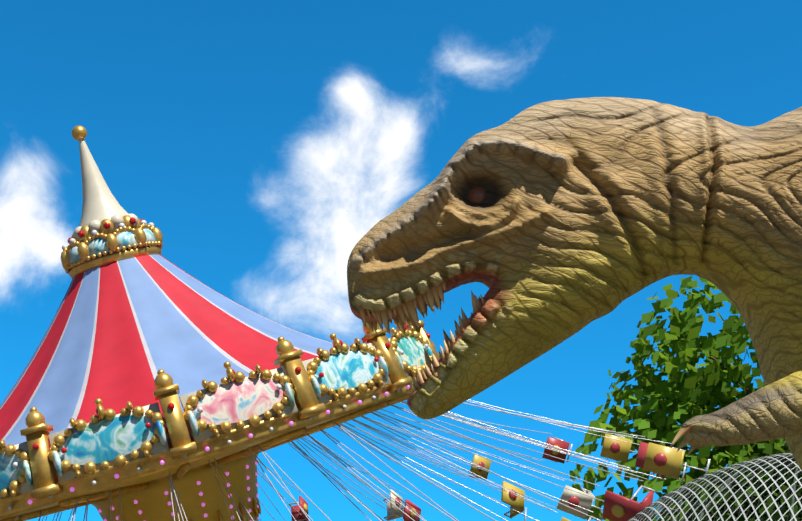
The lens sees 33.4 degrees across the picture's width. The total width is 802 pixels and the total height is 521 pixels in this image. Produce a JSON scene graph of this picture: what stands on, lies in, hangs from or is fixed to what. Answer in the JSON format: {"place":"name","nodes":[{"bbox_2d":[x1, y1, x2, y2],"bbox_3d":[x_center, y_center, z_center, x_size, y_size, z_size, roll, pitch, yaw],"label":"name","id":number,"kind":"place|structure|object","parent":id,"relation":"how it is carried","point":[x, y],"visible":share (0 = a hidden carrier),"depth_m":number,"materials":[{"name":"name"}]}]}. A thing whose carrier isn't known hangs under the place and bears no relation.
{"place":"outdoors","nodes":[
{"label":"outdoors","id":0,"kind":"place"},
{"bbox_2d":[0,0,801,520],"label":"sky","id":1,"kind":"structure","parent":0,"point":[262,140],"materials":[{"name":"blue"}]},
{"bbox_2d":[628,452,801,520],"bbox_3d":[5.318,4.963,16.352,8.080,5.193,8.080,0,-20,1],"label":"wire mesh structure","id":2,"kind":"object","parent":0,"point":[785,459],"depth_m":17.02,"materials":[{"name":"silver metal"}]},
{"label":"ground","id":3,"kind":"structure","parent":0,"visible":0},
{"bbox_2d":[0,125,710,520],"bbox_3d":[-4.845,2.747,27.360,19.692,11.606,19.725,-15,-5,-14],"label":"swing ride","id":4,"kind":"object","parent":3,"relation":"on","point":[152,383],"visible":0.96,"depth_m":24.30},
{"bbox_2d":[347,97,801,469],"bbox_3d":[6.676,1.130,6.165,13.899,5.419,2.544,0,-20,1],"label":"dinosaur","id":5,"kind":"object","parent":3,"relation":"on","point":[550,225],"visible":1,"depth_m":6.50},
{"bbox_2d":[569,275,801,520],"bbox_3d":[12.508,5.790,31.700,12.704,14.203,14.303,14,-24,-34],"label":"tree","id":6,"kind":"object","parent":3,"relation":"on","point":[690,391],"visible":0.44,"depth_m":32.70,"materials":[{"name":"green plant"}]}
]}

